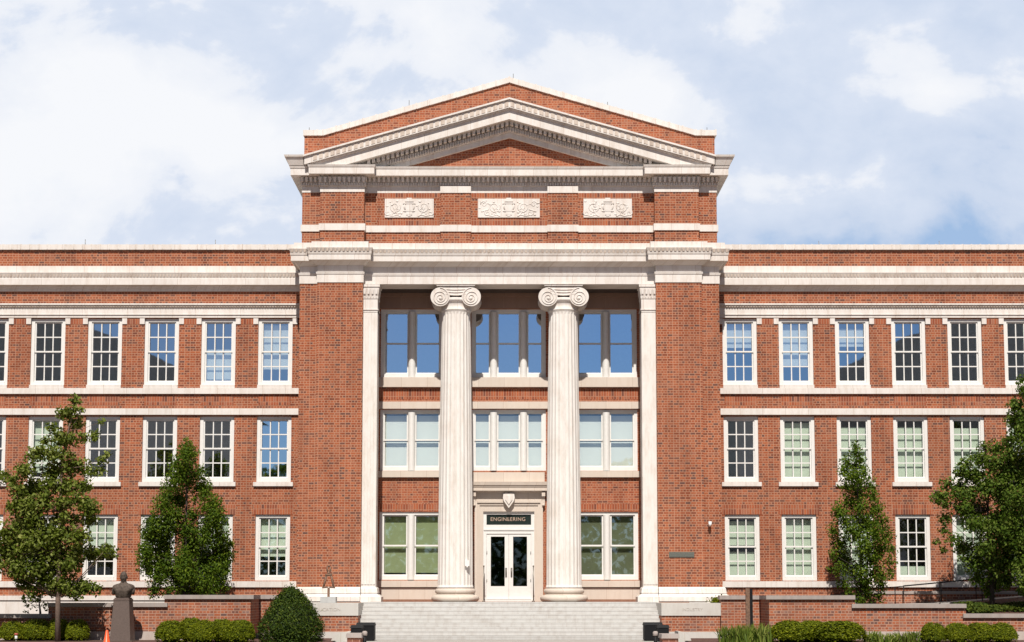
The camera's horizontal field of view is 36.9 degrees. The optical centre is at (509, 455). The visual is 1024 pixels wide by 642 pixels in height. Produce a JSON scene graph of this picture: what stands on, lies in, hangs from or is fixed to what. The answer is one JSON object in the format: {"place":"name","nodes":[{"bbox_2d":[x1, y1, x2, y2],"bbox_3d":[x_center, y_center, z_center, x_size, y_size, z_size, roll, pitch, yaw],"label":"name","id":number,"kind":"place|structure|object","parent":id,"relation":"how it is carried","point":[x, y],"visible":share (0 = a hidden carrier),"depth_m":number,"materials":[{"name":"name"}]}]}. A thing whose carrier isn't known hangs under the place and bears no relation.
{"place":"outdoors","nodes":[
{"label":"outdoors","id":0,"kind":"place"},
{"bbox_2d":[104,630,109,641],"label":"traffic cone","id":1,"kind":"object","parent":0,"point":[106,638],"visible":1,"depth_m":44.16,"materials":[{"name":"orange plastic"}]},
{"bbox_2d":[331,631,350,641],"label":"stone block","id":2,"kind":"structure","parent":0,"point":[340,637],"depth_m":54.44,"materials":[{"name":"stone"}]},
{"bbox_2d":[346,633,362,641],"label":"bench pier","id":3,"kind":"structure","parent":0,"point":[354,637],"depth_m":50.70,"materials":[{"name":"brick"}]},
{"bbox_2d":[350,625,364,632],"bbox_3d":[-5.380,6.298,54.347,0.456,0.588,0.615,0,-5,0],"label":"litter bin","id":4,"kind":"object","parent":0,"point":[357,628],"visible":0.34,"depth_m":54.09,"materials":[{"name":"black metal"}]},
{"bbox_2d":[366,640,653,641],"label":"walkway","id":5,"kind":"structure","parent":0,"point":[509,641],"depth_m":54.50,"materials":[{"name":"concrete"}]},
{"bbox_2d":[362,631,366,641],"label":"path bollard","id":6,"kind":"object","parent":5,"relation":"on","point":[364,635],"visible":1,"depth_m":51.21,"materials":[{"name":"white paint"}]},
{"bbox_2d":[356,622,375,640],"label":"litter bin","id":7,"kind":"object","parent":5,"relation":"on","point":[370,628],"visible":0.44,"depth_m":55.09,"materials":[{"name":"black metal"}]},
{"bbox_2d":[642,622,662,640],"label":"litter bin","id":8,"kind":"object","parent":5,"relation":"on","point":[649,628],"visible":0.58,"depth_m":55.08,"materials":[{"name":"black metal"}]},
{"bbox_2d":[653,631,657,641],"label":"path bollard","id":9,"kind":"object","parent":5,"relation":"on","point":[655,634],"visible":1,"depth_m":51.21,"materials":[{"name":"white paint"}]},
{"bbox_2d":[0,0,1023,243],"label":"sky","id":10,"kind":"structure","parent":0,"point":[122,121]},
{"bbox_2d":[656,625,668,641],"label":"litter bin","id":11,"kind":"object","parent":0,"point":[662,628],"visible":0.5,"depth_m":54.09,"materials":[{"name":"black metal"}]},
{"bbox_2d":[658,633,679,641],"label":"bench pier","id":12,"kind":"structure","parent":0,"point":[668,637],"depth_m":50.71,"materials":[{"name":"brick"}]},
{"bbox_2d":[675,631,690,641],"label":"stone block","id":13,"kind":"structure","parent":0,"point":[684,637],"depth_m":54.44,"materials":[{"name":"stone"}]},
{"bbox_2d":[904,596,1021,613],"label":"sloping path","id":14,"kind":"structure","parent":0,"point":[947,602],"depth_m":59.69,"materials":[{"name":"concrete"}]},
{"bbox_2d":[903,575,1018,603],"bbox_3d":[19.834,5.215,60.978,8.415,1.470,0.033,0,-5,0],"label":"railing","id":15,"kind":"object","parent":14,"relation":"on","point":[941,589],"visible":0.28,"depth_m":60.97,"materials":[{"name":"black metal"}]},
{"bbox_3d":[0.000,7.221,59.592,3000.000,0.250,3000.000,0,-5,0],"label":"ground","id":16,"kind":"structure","parent":0,"visible":0},
{"bbox_2d":[0,595,286,639],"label":"garden wall","id":17,"kind":"structure","parent":16,"relation":"on","point":[148,618],"depth_m":55.31,"materials":[{"name":"brick"}]},
{"bbox_2d":[0,638,332,641],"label":"mulch bed","id":18,"kind":"object","parent":16,"relation":"on","point":[323,640],"visible":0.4,"depth_m":53.63,"materials":[{"name":"brown soil"}]},
{"bbox_2d":[0,620,25,640],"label":"boxwood shrub","id":19,"kind":"object","parent":18,"relation":"on","point":[9,629],"visible":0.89,"depth_m":54.28,"materials":[{"name":"green plant"}]},
{"bbox_2d":[21,618,49,640],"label":"boxwood shrub","id":20,"kind":"object","parent":18,"relation":"on","point":[34,629],"visible":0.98,"depth_m":54.31,"materials":[{"name":"green plant"}]},
{"bbox_2d":[46,618,69,640],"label":"boxwood shrub","id":21,"kind":"object","parent":18,"relation":"on","point":[51,627],"visible":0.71,"depth_m":54.48,"materials":[{"name":"green plant"}]},
{"bbox_2d":[0,392,118,640],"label":"broadleaf tree","id":22,"kind":"object","parent":18,"relation":"on","point":[28,525],"visible":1,"depth_m":53.86,"materials":[{"name":"green plant"}]},
{"bbox_2d":[63,619,89,640],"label":"boxwood shrub","id":23,"kind":"object","parent":18,"relation":"on","point":[75,630],"visible":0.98,"depth_m":54.32,"materials":[{"name":"green plant"}]},
{"bbox_2d":[110,571,138,641],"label":"bust monument","id":24,"kind":"object","parent":18,"relation":"on","point":[122,622],"visible":0.99,"depth_m":53.86,"materials":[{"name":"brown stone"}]},
{"bbox_2d":[153,619,186,641],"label":"boxwood shrub","id":25,"kind":"object","parent":18,"relation":"on","point":[173,630],"visible":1,"depth_m":52.96,"materials":[{"name":"green plant"}]},
{"bbox_2d":[181,617,199,641],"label":"boxwood shrub","id":26,"kind":"object","parent":18,"relation":"on","point":[188,622],"visible":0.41,"depth_m":53.60,"materials":[{"name":"green plant"}]},
{"bbox_2d":[187,619,219,641],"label":"boxwood shrub","id":27,"kind":"object","parent":18,"relation":"on","point":[204,630],"visible":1,"depth_m":52.78,"materials":[{"name":"green plant"}]},
{"bbox_2d":[213,618,231,641],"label":"boxwood shrub","id":28,"kind":"object","parent":18,"relation":"on","point":[221,624],"visible":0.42,"depth_m":53.38,"materials":[{"name":"green plant"}]},
{"bbox_2d":[222,619,255,641],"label":"boxwood shrub","id":29,"kind":"object","parent":18,"relation":"on","point":[239,630],"visible":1,"depth_m":52.85,"materials":[{"name":"green plant"}]},
{"bbox_2d":[256,582,326,641],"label":"conical yew","id":30,"kind":"object","parent":18,"relation":"on","point":[291,616],"visible":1,"depth_m":53.29,"materials":[{"name":"green plant"}]},
{"bbox_2d":[313,603,363,637],"bbox_3d":[-6.723,6.317,58.238,2.233,1.447,2.260,0,-5,0],"label":"stair cheek","id":31,"kind":"object","parent":16,"relation":"on","point":[338,618],"visible":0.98,"depth_m":57.17,"materials":[{"name":"red brick"}]},
{"bbox_2d":[320,565,336,602],"bbox_3d":[-6.849,4.871,58.248,0.584,1.427,0.500,0,-5,0],"label":"metal sculpture","id":32,"kind":"object","parent":31,"relation":"on","point":[328,599],"visible":1,"depth_m":58.14,"materials":[{"name":"metal"}]},
{"bbox_2d":[0,74,1023,613],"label":"college building","id":33,"kind":"structure","parent":16,"relation":"on","point":[520,340],"depth_m":62.11,"materials":[{"name":"red brick"}]},
{"bbox_2d":[0,515,2,580],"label":"window","id":34,"kind":"structure","parent":33,"relation":"in","point":[1,516],"depth_m":61.87,"materials":[{"name":"white paint"}]},
{"bbox_2d":[0,417,6,485],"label":"window","id":35,"kind":"structure","parent":33,"relation":"in","point":[2,419],"depth_m":62.21,"materials":[{"name":"white paint"}]},
{"bbox_2d":[0,319,8,384],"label":"window","id":36,"kind":"structure","parent":33,"relation":"in","point":[2,321],"depth_m":62.53,"materials":[{"name":"white paint"}]},
{"bbox_2d":[28,515,57,578],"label":"window","id":37,"kind":"structure","parent":33,"relation":"in","point":[45,515],"depth_m":61.90,"materials":[{"name":"white paint"}]},
{"bbox_2d":[24,417,62,483],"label":"window","id":38,"kind":"structure","parent":33,"relation":"in","point":[40,431],"depth_m":62.29,"materials":[{"name":"white paint"}]},
{"bbox_2d":[30,319,65,384],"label":"window","id":39,"kind":"structure","parent":33,"relation":"in","point":[34,337],"depth_m":62.55,"materials":[{"name":"white paint"}]},
{"bbox_2d":[82,515,117,580],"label":"window","id":40,"kind":"structure","parent":33,"relation":"in","point":[106,530],"depth_m":61.90,"materials":[{"name":"white paint"}]},
{"bbox_2d":[85,417,120,485],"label":"window","id":41,"kind":"structure","parent":33,"relation":"in","point":[109,439],"depth_m":62.23,"materials":[{"name":"white paint"}]},
{"bbox_2d":[87,319,121,384],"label":"window","id":42,"kind":"structure","parent":33,"relation":"in","point":[90,381],"depth_m":62.55,"materials":[{"name":"white paint"}]},
{"bbox_2d":[140,515,174,580],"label":"window","id":43,"kind":"structure","parent":33,"relation":"in","point":[146,516],"depth_m":61.80,"materials":[{"name":"white paint"}]},
{"bbox_2d":[138,417,177,485],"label":"window","id":44,"kind":"structure","parent":33,"relation":"in","point":[159,433],"depth_m":62.23,"materials":[{"name":"white paint"}]},
{"bbox_2d":[144,319,178,384],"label":"window","id":45,"kind":"structure","parent":33,"relation":"in","point":[147,366],"depth_m":62.55,"materials":[{"name":"white paint"}]},
{"bbox_2d":[198,515,232,580],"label":"window","id":46,"kind":"structure","parent":33,"relation":"in","point":[230,518],"depth_m":61.88,"materials":[{"name":"white paint"}]},
{"bbox_2d":[198,417,235,485],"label":"window","id":47,"kind":"structure","parent":33,"relation":"in","point":[216,433],"depth_m":62.23,"materials":[{"name":"white paint"}]},
{"bbox_2d":[201,319,235,384],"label":"window","id":48,"kind":"structure","parent":33,"relation":"in","point":[215,364],"depth_m":62.61,"materials":[{"name":"white paint"}]},
{"bbox_2d":[255,515,289,580],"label":"window","id":49,"kind":"structure","parent":33,"relation":"in","point":[272,531],"depth_m":61.90,"materials":[{"name":"white paint"}]},
{"bbox_2d":[253,417,292,485],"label":"window","id":50,"kind":"structure","parent":33,"relation":"in","point":[273,433],"depth_m":62.21,"materials":[{"name":"white paint"}]},
{"bbox_2d":[258,319,292,384],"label":"window","id":51,"kind":"structure","parent":33,"relation":"in","point":[274,341],"depth_m":62.64,"materials":[{"name":"white paint"}]},
{"bbox_2d":[379,512,438,579],"bbox_3d":[-4.004,3.678,62.470,2.565,2.751,0.404,0,-5,0],"label":"window","id":52,"kind":"structure","parent":33,"relation":"in","point":[408,544],"depth_m":62.59,"materials":[{"name":"glass"}]},
{"bbox_2d":[380,410,439,470],"bbox_3d":[-4.004,-0.617,62.857,2.565,2.514,0.404,0,-5,0],"label":"window","id":53,"kind":"structure","parent":33,"relation":"in","point":[411,455],"depth_m":62.98,"materials":[{"name":"white glass"}]},
{"bbox_2d":[381,309,441,376],"bbox_3d":[-4.004,-4.603,63.156,2.565,2.835,0.284,0,-5,0],"label":"window","id":54,"kind":"structure","parent":33,"relation":"in","point":[410,338],"depth_m":63.24,"materials":[{"name":"blue glass"}]},
{"bbox_2d":[471,309,545,376],"bbox_3d":[-0.035,-4.603,63.156,3.053,2.835,0.284,0,-5,0],"label":"window","id":55,"kind":"structure","parent":33,"relation":"in","point":[504,342],"depth_m":63.22,"materials":[{"name":"blue glass"}]},
{"bbox_2d":[472,410,545,470],"bbox_3d":[-0.035,-0.617,62.857,3.053,2.514,0.404,0,-5,0],"label":"window","id":56,"kind":"structure","parent":33,"relation":"in","point":[493,455],"depth_m":62.96,"materials":[{"name":"white paint"}]},
{"bbox_2d":[472,472,546,601],"bbox_3d":[-0.026,3.304,62.385,3.534,5.242,0.800,0,-5,0],"label":"doorway","id":57,"kind":"structure","parent":33,"relation":"in","point":[508,505],"depth_m":62.43,"materials":[{"name":"stone"}]},
{"bbox_2d":[577,309,636,376],"bbox_3d":[3.961,-4.603,63.156,2.547,2.835,0.284,0,-5,0],"label":"window","id":58,"kind":"structure","parent":33,"relation":"in","point":[607,338],"depth_m":63.26,"materials":[{"name":"blue glass"}]},
{"bbox_2d":[579,410,637,470],"bbox_3d":[3.961,-0.617,62.857,2.547,2.514,0.404,0,-5,0],"label":"window","id":59,"kind":"structure","parent":33,"relation":"in","point":[605,455],"depth_m":62.98,"materials":[{"name":"white glass"}]},
{"bbox_2d":[581,512,637,579],"bbox_3d":[3.961,3.678,62.470,2.547,2.751,0.404,0,-5,0],"label":"window","id":60,"kind":"structure","parent":33,"relation":"in","point":[609,540],"depth_m":62.59,"materials":[{"name":"glass"}]},
{"bbox_2d":[722,319,756,384],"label":"window","id":61,"kind":"structure","parent":33,"relation":"in","point":[737,333],"depth_m":62.61,"materials":[{"name":"white paint"}]},
{"bbox_2d":[722,417,761,485],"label":"window","id":62,"kind":"structure","parent":33,"relation":"in","point":[740,433],"depth_m":62.21,"materials":[{"name":"white paint"}]},
{"bbox_2d":[725,515,759,580],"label":"window","id":63,"kind":"structure","parent":33,"relation":"in","point":[739,566],"depth_m":61.93,"materials":[{"name":"white paint"}]},
{"bbox_2d":[779,319,813,384],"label":"window","id":64,"kind":"structure","parent":33,"relation":"in","point":[795,341],"depth_m":62.64,"materials":[{"name":"white paint"}]},
{"bbox_2d":[779,417,818,485],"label":"window","id":65,"kind":"structure","parent":33,"relation":"in","point":[797,442],"depth_m":62.27,"materials":[{"name":"white paint"}]},
{"bbox_2d":[782,515,816,580],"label":"window","id":66,"kind":"structure","parent":33,"relation":"in","point":[799,553],"depth_m":61.94,"materials":[{"name":"white paint"}]},
{"bbox_2d":[835,319,869,384],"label":"window","id":67,"kind":"structure","parent":33,"relation":"in","point":[846,337],"depth_m":62.58,"materials":[{"name":"white paint"}]},
{"bbox_2d":[835,417,874,485],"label":"window","id":68,"kind":"structure","parent":33,"relation":"in","point":[845,435],"depth_m":62.26,"materials":[{"name":"white paint"}]},
{"bbox_2d":[839,515,873,580],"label":"window","id":69,"kind":"structure","parent":33,"relation":"in","point":[852,549],"depth_m":61.96,"materials":[{"name":"white paint"}]},
{"bbox_2d":[891,319,925,384],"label":"window","id":70,"kind":"structure","parent":33,"relation":"in","point":[922,366],"depth_m":62.55,"materials":[{"name":"white paint"}]},
{"bbox_2d":[892,417,931,485],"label":"window","id":71,"kind":"structure","parent":33,"relation":"in","point":[910,459],"depth_m":62.26,"materials":[{"name":"white paint"}]},
{"bbox_2d":[895,515,930,580],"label":"window","id":72,"kind":"structure","parent":33,"relation":"in","point":[904,573],"depth_m":61.85,"materials":[{"name":"white paint"}]},
{"bbox_2d":[947,319,982,384],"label":"window","id":73,"kind":"structure","parent":33,"relation":"in","point":[978,351],"depth_m":62.55,"materials":[{"name":"white paint"}]},
{"bbox_2d":[950,417,984,485],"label":"window","id":74,"kind":"structure","parent":33,"relation":"in","point":[963,441],"depth_m":62.30,"materials":[{"name":"white paint"}]},
{"bbox_2d":[952,515,987,580],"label":"window","id":75,"kind":"structure","parent":33,"relation":"in","point":[959,572],"depth_m":61.93,"materials":[{"name":"white paint"}]},
{"bbox_2d":[1004,319,1023,384],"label":"window","id":76,"kind":"structure","parent":33,"relation":"in","point":[1006,321],"depth_m":62.56,"materials":[{"name":"white paint"}]},
{"bbox_2d":[1006,420,1022,481],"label":"window","id":77,"kind":"structure","parent":33,"relation":"in","point":[1008,420],"depth_m":62.23,"materials":[{"name":"white paint"}]},
{"bbox_2d":[337,602,688,639],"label":"stone steps","id":78,"kind":"structure","parent":16,"relation":"on","point":[508,620],"depth_m":57.86,"materials":[{"name":"stone"}]},
{"bbox_2d":[482,565,484,601],"bbox_3d":[-1.024,5.148,61.709,0.120,1.447,0.757,0,-5,0],"label":"door handrail","id":79,"kind":"object","parent":78,"relation":"on","point":[483,583],"depth_m":61.37,"materials":[{"name":"metal"}]},
{"bbox_2d":[532,565,534,601],"bbox_3d":[0.956,5.148,61.709,0.120,1.447,0.757,0,-5,0],"label":"door handrail","id":80,"kind":"object","parent":78,"relation":"on","point":[533,584],"depth_m":61.37,"materials":[{"name":"metal"}]},
{"bbox_2d":[656,603,720,637],"bbox_3d":[6.763,6.317,58.238,2.249,1.447,2.260,0,-5,0],"label":"stair cheek","id":81,"kind":"object","parent":16,"relation":"on","point":[696,620],"visible":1,"depth_m":57.17,"materials":[{"name":"red brick"}]},
{"bbox_2d":[705,594,721,602],"bbox_3d":[7.793,5.422,58.091,0.833,0.379,1.063,0,-5,0],"label":"leafy tuft","id":82,"kind":"object","parent":81,"relation":"on","point":[714,599],"visible":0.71,"depth_m":58.01,"materials":[{"name":"green plant"}]},
{"bbox_2d":[688,638,1023,641],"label":"mulch bed","id":83,"kind":"object","parent":16,"relation":"on","point":[704,639],"visible":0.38,"depth_m":54.62,"materials":[{"name":"brown soil"}]},
{"bbox_2d":[713,624,741,641],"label":"iris clump","id":84,"kind":"object","parent":83,"relation":"on","point":[721,636],"visible":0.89,"depth_m":53.09,"materials":[{"name":"green plant"}]},
{"bbox_2d":[719,622,758,641],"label":"iris clump","id":85,"kind":"object","parent":83,"relation":"on","point":[745,633],"visible":0.99,"depth_m":52.88,"materials":[{"name":"green plant"}]},
{"bbox_2d":[745,588,752,627],"bbox_3d":[8.450,5.676,54.109,0.240,1.983,0.120,0,-5,0],"label":"dark post","id":86,"kind":"object","parent":83,"relation":"on","point":[749,602],"visible":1,"depth_m":54.09,"materials":[{"name":"metal"}]},
{"bbox_2d":[751,622,775,641],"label":"iris clump","id":87,"kind":"object","parent":83,"relation":"on","point":[761,635],"visible":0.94,"depth_m":53.06,"materials":[{"name":"green plant"}]},
{"bbox_2d":[771,619,814,641],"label":"boxwood shrub","id":88,"kind":"object","parent":83,"relation":"on","point":[789,630],"visible":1,"depth_m":52.90,"materials":[{"name":"green plant"}]},
{"bbox_2d":[802,620,822,641],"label":"boxwood shrub","id":89,"kind":"object","parent":83,"relation":"on","point":[812,624],"visible":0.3,"depth_m":53.68,"materials":[{"name":"green plant"}]},
{"bbox_2d":[812,620,867,641],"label":"boxwood shrub","id":90,"kind":"object","parent":83,"relation":"on","point":[839,631],"visible":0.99,"depth_m":52.82,"materials":[{"name":"green plant"}]},
{"bbox_2d":[863,630,881,641],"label":"iris clump","id":91,"kind":"object","parent":83,"relation":"on","point":[873,637],"visible":0.97,"depth_m":53.30,"materials":[{"name":"green plant"}]},
{"bbox_2d":[879,632,902,641],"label":"iris clump","id":92,"kind":"object","parent":83,"relation":"on","point":[889,638],"visible":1,"depth_m":53.05,"materials":[{"name":"green plant"}]},
{"bbox_2d":[893,630,910,641],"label":"iris clump","id":93,"kind":"object","parent":83,"relation":"on","point":[903,638],"visible":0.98,"depth_m":53.32,"materials":[{"name":"green plant"}]},
{"bbox_2d":[905,630,925,641],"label":"iris clump","id":94,"kind":"object","parent":83,"relation":"on","point":[914,637],"visible":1,"depth_m":53.23,"materials":[{"name":"green plant"}]},
{"bbox_2d":[920,622,946,641],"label":"boxwood shrub","id":95,"kind":"object","parent":83,"relation":"on","point":[930,632],"visible":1,"depth_m":52.99,"materials":[{"name":"green plant"}]},
{"bbox_2d":[944,622,973,641],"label":"boxwood shrub","id":96,"kind":"object","parent":83,"relation":"on","point":[958,632],"visible":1,"depth_m":52.87,"materials":[{"name":"green plant"}]},
{"bbox_2d":[966,622,995,641],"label":"boxwood shrub","id":97,"kind":"object","parent":83,"relation":"on","point":[983,632],"visible":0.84,"depth_m":53.07,"materials":[{"name":"green plant"}]},
{"bbox_2d":[991,622,1018,641],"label":"boxwood shrub","id":98,"kind":"object","parent":83,"relation":"on","point":[1004,631],"visible":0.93,"depth_m":53.06,"materials":[{"name":"green plant"}]},
{"bbox_2d":[718,595,1023,639],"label":"garden wall","id":99,"kind":"structure","parent":16,"relation":"on","point":[885,619],"depth_m":55.31,"materials":[{"name":"brick"}]},
{"bbox_2d":[863,591,1021,603],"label":"kerb wall","id":100,"kind":"structure","parent":16,"relation":"on","point":[919,596],"depth_m":61.13,"materials":[{"name":"brick"}]},
{"bbox_2d":[867,576,1015,603],"bbox_3d":[18.489,5.069,59.084,9.611,1.392,0.033,0,-5,0],"label":"railing","id":101,"kind":"object","parent":100,"relation":"on","point":[926,584],"visible":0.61,"depth_m":59.08,"materials":[{"name":"black metal"}]},
{"bbox_2d":[967,597,1023,613],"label":"planting bed","id":102,"kind":"object","parent":16,"relation":"on","point":[1000,601],"visible":0.17,"depth_m":58.44,"materials":[{"name":"green plant"}]},
{"bbox_2d":[928,438,1023,604],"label":"ash tree","id":103,"kind":"object","parent":102,"relation":"on","point":[972,510],"visible":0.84,"depth_m":57.95,"materials":[{"name":"green plant"}]},
{"bbox_2d":[951,601,1023,613],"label":"ground cover","id":104,"kind":"object","parent":102,"relation":"on","point":[973,607],"visible":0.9,"depth_m":56.55,"materials":[{"name":"green plant"}]},
{"bbox_2d":[988,374,1023,596],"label":"ash tree","id":105,"kind":"object","parent":102,"relation":"on","point":[1013,533],"visible":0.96,"depth_m":56.77,"materials":[{"name":"green plant"}]},
{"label":"planting bed","id":106,"kind":"structure","parent":16,"relation":"on","visible":0},
{"bbox_2d":[21,594,48,613],"bbox_3d":[-17.657,5.546,57.241,1.187,0.917,0.611,0,-5,0],"label":"leggy shrub","id":107,"kind":"object","parent":106,"relation":"on","point":[38,599],"visible":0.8,"depth_m":57.23,"materials":[{"name":"green plant"}]},
{"bbox_2d":[134,436,237,599],"bbox_3d":[-12.359,2.481,58.815,3.792,6.512,2.511,0,-5,0],"label":"hornbeam tree","id":108,"kind":"object","parent":106,"relation":"on","point":[182,576],"visible":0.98,"depth_m":58.47,"materials":[{"name":"green plant"}]},
{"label":"planting bed","id":109,"kind":"structure","parent":16,"relation":"on","visible":0},
{"bbox_2d":[825,440,898,603],"bbox_3d":[13.451,2.628,58.791,2.578,6.529,2.171,-3,-6,32],"label":"hornbeam tree","id":110,"kind":"object","parent":109,"relation":"on","point":[876,555],"visible":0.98,"depth_m":58.61,"materials":[{"name":"green plant"}]}
]}

